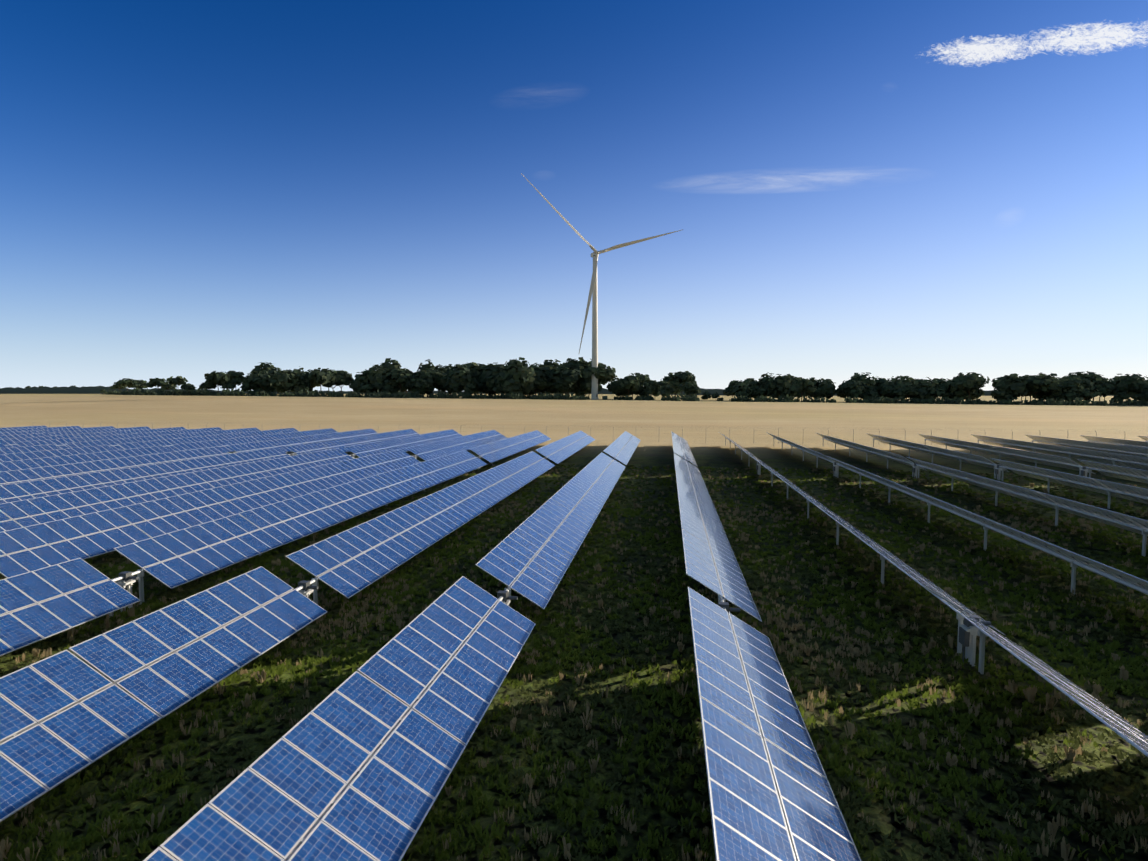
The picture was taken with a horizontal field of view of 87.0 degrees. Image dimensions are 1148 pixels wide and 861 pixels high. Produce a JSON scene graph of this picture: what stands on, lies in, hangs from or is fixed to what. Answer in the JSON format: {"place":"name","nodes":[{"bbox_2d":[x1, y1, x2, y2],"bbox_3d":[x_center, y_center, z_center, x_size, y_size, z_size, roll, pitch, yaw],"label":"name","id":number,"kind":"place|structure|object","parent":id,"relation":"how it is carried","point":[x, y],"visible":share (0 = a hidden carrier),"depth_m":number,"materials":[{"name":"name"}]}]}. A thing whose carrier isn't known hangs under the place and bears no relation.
{"place":"outdoors","nodes":[
{"label":"outdoors","id":0,"kind":"place"},
{"bbox_2d":[0,394,1147,860],"bbox_3d":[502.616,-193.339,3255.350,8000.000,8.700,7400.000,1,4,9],"label":"ground","id":1,"kind":"structure","parent":0,"point":[706,424],"depth_m":27.53,"materials":[{"name":"beige soil"}]},
{"bbox_2d":[0,425,46,429],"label":"solar tracker row","id":2,"kind":"object","parent":1,"relation":"on","point":[24,427],"visible":0.19,"depth_m":128.48,"materials":[{"name":"blue glass"}]},
{"bbox_2d":[0,426,80,432],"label":"solar tracker row","id":3,"kind":"object","parent":1,"relation":"on","point":[36,429],"visible":0.21,"depth_m":123.37,"materials":[{"name":"blue glass"}]},
{"bbox_2d":[0,426,114,435],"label":"solar tracker row","id":4,"kind":"object","parent":1,"relation":"on","point":[50,431],"visible":0.21,"depth_m":118.11,"materials":[{"name":"blue glass"}]},
{"bbox_2d":[0,426,149,438],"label":"solar tracker row","id":5,"kind":"object","parent":1,"relation":"on","point":[65,433],"visible":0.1,"depth_m":112.45,"materials":[{"name":"blue glass"}]},
{"bbox_2d":[0,427,186,447],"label":"solar tracker row","id":6,"kind":"object","parent":1,"relation":"on","point":[9,443],"visible":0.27,"depth_m":104.95,"materials":[{"name":"blue glass"}]},
{"bbox_2d":[0,427,222,448],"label":"solar tracker row","id":7,"kind":"object","parent":1,"relation":"on","point":[60,443],"visible":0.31,"depth_m":99.63,"materials":[{"name":"blue glass"}]},
{"bbox_2d":[0,427,259,454],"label":"solar tracker row","id":8,"kind":"object","parent":1,"relation":"on","point":[113,443],"visible":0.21,"depth_m":92.72,"materials":[{"name":"photovoltaic glass"},{"name":"aluminium"},{"name":"galvanised steel"}]},
{"bbox_2d":[0,428,298,461],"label":"solar tracker row","id":9,"kind":"object","parent":1,"relation":"on","point":[167,444],"visible":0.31,"depth_m":87.11,"materials":[{"name":"photovoltaic glass"},{"name":"aluminium"},{"name":"galvanised steel"}]},
{"bbox_2d":[0,428,336,471],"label":"solar tracker row","id":10,"kind":"object","parent":1,"relation":"on","point":[53,461],"visible":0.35,"depth_m":77.51,"materials":[{"name":"photovoltaic glass"},{"name":"aluminium"},{"name":"galvanised steel"}]},
{"bbox_2d":[0,429,376,484],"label":"solar tracker row","id":11,"kind":"object","parent":1,"relation":"on","point":[22,475],"visible":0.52,"depth_m":68.96,"materials":[{"name":"photovoltaic glass"},{"name":"aluminium"},{"name":"galvanised steel"}]},
{"bbox_2d":[0,429,419,512],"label":"solar tracker row","id":12,"kind":"object","parent":1,"relation":"on","point":[13,492],"visible":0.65,"depth_m":59.97,"materials":[{"name":"photovoltaic glass"},{"name":"aluminium"},{"name":"galvanised steel"}]},
{"bbox_2d":[0,429,461,531],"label":"solar tracker row","id":13,"kind":"object","parent":1,"relation":"on","point":[58,506],"visible":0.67,"depth_m":50.43,"materials":[{"name":"photovoltaic glass"},{"name":"aluminium"},{"name":"galvanised steel"}]},
{"bbox_2d":[0,430,506,577],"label":"solar tracker row","id":14,"kind":"object","parent":1,"relation":"on","point":[240,496],"visible":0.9,"depth_m":40.02,"materials":[{"name":"photovoltaic glass"},{"name":"aluminium"},{"name":"galvanised steel"}]},
{"bbox_2d":[0,430,550,655],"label":"solar tracker row","id":15,"kind":"object","parent":1,"relation":"on","point":[42,603],"visible":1,"depth_m":30.62,"materials":[{"name":"photovoltaic glass"},{"name":"aluminium"},{"name":"galvanised steel"}]},
{"bbox_2d":[0,431,595,821],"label":"solar tracker row","id":16,"kind":"object","parent":1,"relation":"on","point":[66,714],"visible":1,"depth_m":18.83,"materials":[{"name":"photovoltaic glass"},{"name":"aluminium"},{"name":"galvanised steel"}]},
{"bbox_2d":[110,357,536,396],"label":"windbreak tree","id":17,"kind":"object","parent":1,"relation":"on","point":[510,377],"visible":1,"depth_m":463.26,"materials":[{"name":"green plant"}]},
{"bbox_2d":[143,431,640,860],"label":"solar tracker row","id":18,"kind":"object","parent":1,"relation":"on","point":[356,766],"visible":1,"depth_m":14.14,"materials":[{"name":"photovoltaic glass"},{"name":"aluminium"},{"name":"galvanised steel"}]},
{"bbox_2d":[0,386,1114,395],"bbox_3d":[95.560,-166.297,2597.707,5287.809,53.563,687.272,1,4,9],"label":"tree","id":19,"kind":"object","parent":1,"relation":"on","point":[62,390],"visible":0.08,"depth_m":2651.99,"materials":[{"name":"green plant"}]},
{"bbox_2d":[0,461,1147,860],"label":"grass tussocks","id":20,"kind":"object","parent":1,"relation":"on","point":[632,709],"depth_m":20.96,"materials":[{"name":"plant"}]},
{"bbox_2d":[9,371,1147,403],"bbox_3d":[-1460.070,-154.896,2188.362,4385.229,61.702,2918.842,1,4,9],"label":"windbreak tree","id":21,"kind":"object","parent":1,"relation":"on","point":[1084,386],"visible":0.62,"depth_m":459.74,"materials":[{"name":"green plant"}]},
{"bbox_2d":[16,421,1147,443],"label":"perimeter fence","id":22,"kind":"object","parent":1,"relation":"on","point":[618,427],"visible":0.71,"depth_m":118.89,"materials":[{"name":"grey metal"}]},
{"bbox_2d":[521,173,680,399],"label":"wind turbine","id":23,"kind":"object","parent":1,"relation":"on","point":[593,292],"visible":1,"depth_m":452.21,"materials":[{"name":"white painted steel"},{"name":"fibreglass"}]},
{"bbox_2d":[102,388,1147,405],"bbox_3d":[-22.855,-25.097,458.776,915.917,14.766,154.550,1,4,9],"label":"scrub under trees","id":24,"kind":"object","parent":1,"relation":"on","point":[559,396],"visible":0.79,"depth_m":431.88,"materials":[{"name":"green plant"}]},
{"bbox_2d":[528,357,889,401],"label":"windbreak tree","id":25,"kind":"object","parent":1,"relation":"on","point":[573,375],"visible":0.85,"depth_m":473.58,"materials":[{"name":"green plant"}]},
{"bbox_2d":[671,431,860,860],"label":"solar tracker row","id":26,"kind":"object","parent":1,"relation":"on","point":[772,797],"visible":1,"depth_m":14.12,"materials":[{"name":"blue glass"}]},
{"bbox_2d":[719,432,1147,756],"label":"solar tracker row","id":27,"kind":"object","parent":1,"relation":"on","point":[972,627],"visible":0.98,"depth_m":20.61,"materials":[{"name":"silver metal"}]},
{"bbox_2d":[766,432,1147,594],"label":"solar tracker row","id":28,"kind":"object","parent":1,"relation":"on","point":[1075,560],"visible":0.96,"depth_m":33.82,"materials":[{"name":"silver metal"}]},
{"bbox_2d":[816,433,1147,556],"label":"solar tracker row","id":29,"kind":"object","parent":1,"relation":"on","point":[1123,521],"visible":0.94,"depth_m":47.34,"materials":[{"name":"silver metal"}]},
{"bbox_2d":[866,433,1147,508],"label":"solar tracker row","id":30,"kind":"object","parent":1,"relation":"on","point":[1128,492],"visible":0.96,"depth_m":59.57,"materials":[{"name":"silver metal"}]},
{"bbox_2d":[918,434,1147,483],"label":"solar tracker row","id":31,"kind":"object","parent":1,"relation":"on","point":[1128,473],"visible":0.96,"depth_m":71.46,"materials":[{"name":"silver metal"}]},
{"bbox_2d":[971,434,1147,469],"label":"solar tracker row","id":32,"kind":"object","parent":1,"relation":"on","point":[1116,459],"visible":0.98,"depth_m":80.39,"materials":[{"name":"silver metal"}]},
{"bbox_2d":[1026,435,1147,457],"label":"solar tracker row","id":33,"kind":"object","parent":1,"relation":"on","point":[1124,450],"visible":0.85,"depth_m":88.27,"materials":[{"name":"silver metal"}]},
{"bbox_2d":[1080,435,1147,448],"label":"solar tracker row","id":34,"kind":"object","parent":1,"relation":"on","point":[1132,443],"visible":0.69,"depth_m":94.79,"materials":[{"name":"silver metal"}]},
{"bbox_2d":[1138,436,1147,441],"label":"solar tracker row","id":35,"kind":"object","parent":1,"relation":"on","point":[1145,438],"visible":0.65,"depth_m":100.25,"materials":[{"name":"silver metal"}]},
{"bbox_2d":[0,0,1147,391],"label":"sky","id":36,"kind":"structure","parent":0,"point":[190,189],"materials":[{"name":"blue"}]}
]}

